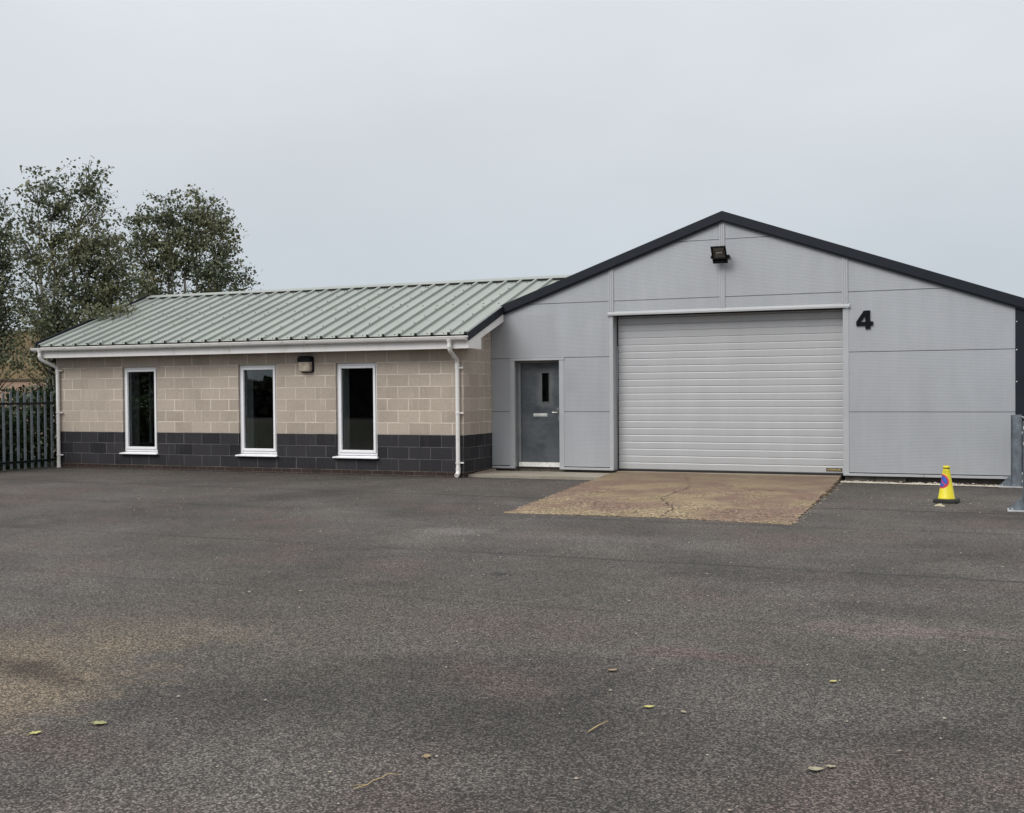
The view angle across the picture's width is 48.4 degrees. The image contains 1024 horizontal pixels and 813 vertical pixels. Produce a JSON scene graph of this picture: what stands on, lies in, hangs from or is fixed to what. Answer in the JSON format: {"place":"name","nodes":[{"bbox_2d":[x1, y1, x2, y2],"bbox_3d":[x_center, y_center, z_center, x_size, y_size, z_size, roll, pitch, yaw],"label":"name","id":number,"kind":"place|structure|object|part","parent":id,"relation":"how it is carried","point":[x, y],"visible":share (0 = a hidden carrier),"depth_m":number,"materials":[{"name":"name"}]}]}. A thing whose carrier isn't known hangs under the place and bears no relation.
{"place":"outdoors","nodes":[
{"label":"outdoors","id":0,"kind":"place"},
{"bbox_2d":[0,437,56,470],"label":"grass verge","id":1,"kind":"object","parent":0,"point":[48,465],"depth_m":24.75,"materials":[{"name":"green plant"}]},
{"bbox_2d":[0,193,50,393],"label":"birch tree","id":2,"kind":"object","parent":1,"relation":"on","point":[6,266],"visible":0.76,"depth_m":29.29,"materials":[{"name":"green plant"}]},
{"bbox_2d":[0,384,56,469],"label":"shrub hedge","id":3,"kind":"object","parent":1,"relation":"on","point":[40,390],"visible":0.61,"depth_m":24.76,"materials":[{"name":"green plant"}]},
{"bbox_2d":[0,156,159,452],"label":"birch tree","id":4,"kind":"object","parent":1,"relation":"on","point":[102,297],"visible":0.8,"depth_m":27.46,"materials":[{"name":"green plant"}]},
{"bbox_2d":[107,184,263,303],"bbox_3d":[-9.687,-2.685,33.774,5.343,7.728,2.788,0,1,23],"label":"birch tree","id":5,"kind":"object","parent":1,"relation":"on","point":[168,258],"visible":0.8,"depth_m":33.41,"materials":[{"name":"green plant"}]},
{"bbox_2d":[0,329,63,433],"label":"background shed","id":6,"kind":"structure","parent":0,"point":[19,382],"depth_m":43.52,"materials":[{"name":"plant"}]},
{"bbox_2d":[0,466,1023,812],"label":"asphalt yard","id":7,"kind":"structure","parent":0,"point":[532,636],"depth_m":6.98,"materials":[{"name":"grey asphalt"}]},
{"bbox_2d":[0,390,54,470],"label":"palisade fence","id":8,"kind":"object","parent":7,"relation":"on","point":[24,403],"visible":1,"depth_m":23.87,"materials":[{"name":"grey metal"}]},
{"bbox_2d":[90,720,106,723],"bbox_3d":[-1.992,1.521,5.480,0.081,0.008,0.066,-1,1,-28],"label":"fallen leaf","id":9,"kind":"object","parent":7,"relation":"on","point":[99,722],"visible":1,"depth_m":5.49,"materials":[{"name":"yellow plant"}]},
{"bbox_2d":[30,275,617,477],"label":"office building","id":10,"kind":"structure","parent":7,"relation":"on","point":[397,381],"depth_m":22.80,"materials":[{"name":"brick"}]},
{"bbox_2d":[119,367,158,454],"bbox_3d":[-7.706,0.085,23.646,0.975,1.804,0.194,0,1,23],"label":"window","id":11,"kind":"structure","parent":10,"relation":"in","point":[133,376],"depth_m":23.76,"materials":[{"name":"white plastic"}]},
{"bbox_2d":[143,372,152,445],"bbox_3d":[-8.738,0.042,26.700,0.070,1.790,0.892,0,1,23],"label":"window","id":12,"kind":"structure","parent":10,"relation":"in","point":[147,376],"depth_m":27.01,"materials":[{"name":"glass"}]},
{"bbox_2d":[235,365,277,456],"bbox_3d":[-5.016,0.081,22.498,0.975,1.804,0.194,0,1,23],"label":"window","id":13,"kind":"structure","parent":10,"relation":"in","point":[254,452],"depth_m":22.56,"materials":[{"name":"white plastic"}]},
{"bbox_2d":[297,356,313,372],"bbox_3d":[-3.972,-0.811,21.942,0.310,0.318,0.120,0,1,23],"label":"bulkhead light","id":14,"kind":"object","parent":10,"relation":"attached to","point":[306,364],"visible":1,"depth_m":21.90,"materials":[{"name":"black plastic"}]},
{"bbox_2d":[332,363,378,458],"bbox_3d":[-2.946,0.078,21.615,0.975,1.804,0.194,0,1,23],"label":"window","id":15,"kind":"structure","parent":10,"relation":"in","point":[342,453],"depth_m":21.67,"materials":[{"name":"white plastic"}]},
{"bbox_2d":[350,773,400,788],"bbox_3d":[-0.553,1.522,4.646,0.240,0.010,0.057,-1,1,-41],"label":"straw twig","id":16,"kind":"object","parent":7,"relation":"on","point":[374,780],"visible":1,"depth_m":4.64,"materials":[{"name":"beige plant"}]},
{"bbox_2d":[474,469,496,473],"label":"wall kerb","id":17,"kind":"structure","parent":7,"relation":"on","point":[488,470],"depth_m":21.49,"materials":[{"name":"concrete"}]},
{"bbox_2d":[468,470,609,479],"bbox_3d":[0.571,1.267,20.922,2.536,0.068,1.164,0,1,23],"label":"door apron","id":18,"kind":"object","parent":7,"relation":"on","point":[546,475],"depth_m":20.69,"materials":[{"name":"grey concrete"}]},
{"bbox_2d":[130,472,1020,810],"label":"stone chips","id":19,"kind":"object","parent":7,"relation":"on","point":[628,600],"visible":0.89,"depth_m":8.72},
{"bbox_2d":[504,472,840,524],"bbox_3d":[2.587,1.297,17.104,4.302,0.091,6.615,0,1,23],"label":"concrete pad","id":20,"kind":"object","parent":7,"relation":"on","point":[777,499],"visible":0.93,"depth_m":16.35,"materials":[{"name":"beige concrete"}]},
{"bbox_2d":[616,471,842,479],"bbox_3d":[3.811,1.236,20.332,4.000,0.099,0.285,0,1,23],"label":"door sill strip","id":21,"kind":"object","parent":7,"relation":"on","point":[735,473],"depth_m":20.20,"materials":[{"name":"concrete"}]},
{"bbox_2d":[491,211,1023,483],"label":"industrial unit","id":22,"kind":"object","parent":7,"relation":"on","point":[760,352],"visible":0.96,"depth_m":19.98,"materials":[{"name":"painted metal cladding"},{"name":"dark steel"},{"name":"black plastic"}]},
{"bbox_3d":[0.549,0.117,21.672,0.790,1.883,0.113,0,1,23],"label":"entrance door","id":23,"kind":"part","parent":22,"relation":"part of","materials":[{"name":"paint"}]},
{"bbox_2d":[710,246,729,263],"bbox_3d":[3.627,-2.642,19.893,0.326,0.284,0.330,0,1,23],"label":"flood light","id":24,"kind":"object","parent":22,"relation":"attached to","point":[719,254],"visible":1,"depth_m":19.85,"materials":[{"name":"black plastic"}]},
{"bbox_3d":[3.831,-0.236,20.315,4.026,2.847,0.060,0,1,23],"label":"shutter door","id":25,"kind":"part","parent":22,"relation":"part of","materials":[{"name":"metal"}]},
{"bbox_2d":[856,310,872,328],"bbox_3d":[5.913,-1.454,19.121,0.274,0.310,0.018,0,1,23],"label":"house number","id":26,"kind":"object","parent":22,"relation":"attached to","point":[867,323],"visible":1,"depth_m":19.11,"materials":[{"name":"black plastic"}]},
{"bbox_2d":[805,767,824,769],"bbox_3d":[1.257,1.507,4.742,0.080,0.008,0.053,0,1,23],"label":"fallen leaf","id":27,"kind":"object","parent":7,"relation":"on","point":[815,768],"visible":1,"depth_m":4.75,"materials":[{"name":"yellow plant"}]},
{"bbox_2d":[840,480,1005,486],"bbox_3d":[6.673,1.255,18.595,2.578,0.033,0.531,0,1,23],"label":"gravel strip","id":28,"kind":"object","parent":7,"relation":"on","point":[912,483],"visible":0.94,"depth_m":18.56,"materials":[{"name":"gravel"}]},
{"bbox_2d":[933,466,959,503],"bbox_3d":[5.960,1.064,15.641,0.316,0.505,0.316,0,1,29],"label":"traffic cone","id":29,"kind":"object","parent":7,"relation":"on","point":[946,493],"visible":1,"depth_m":15.57,"materials":[{"name":"plastic"}]},
{"bbox_2d":[998,415,1023,487],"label":"steel post","id":30,"kind":"object","parent":7,"relation":"on","point":[1014,479],"visible":0.87,"depth_m":17.88,"materials":[{"name":"grey metal"}]},
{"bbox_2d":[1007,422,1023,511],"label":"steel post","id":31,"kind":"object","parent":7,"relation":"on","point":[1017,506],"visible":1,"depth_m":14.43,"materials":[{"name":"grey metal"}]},
{"bbox_2d":[0,0,1023,373],"label":"sky","id":32,"kind":"structure","parent":0,"point":[351,142],"materials":[{"name":"white"}]}
]}

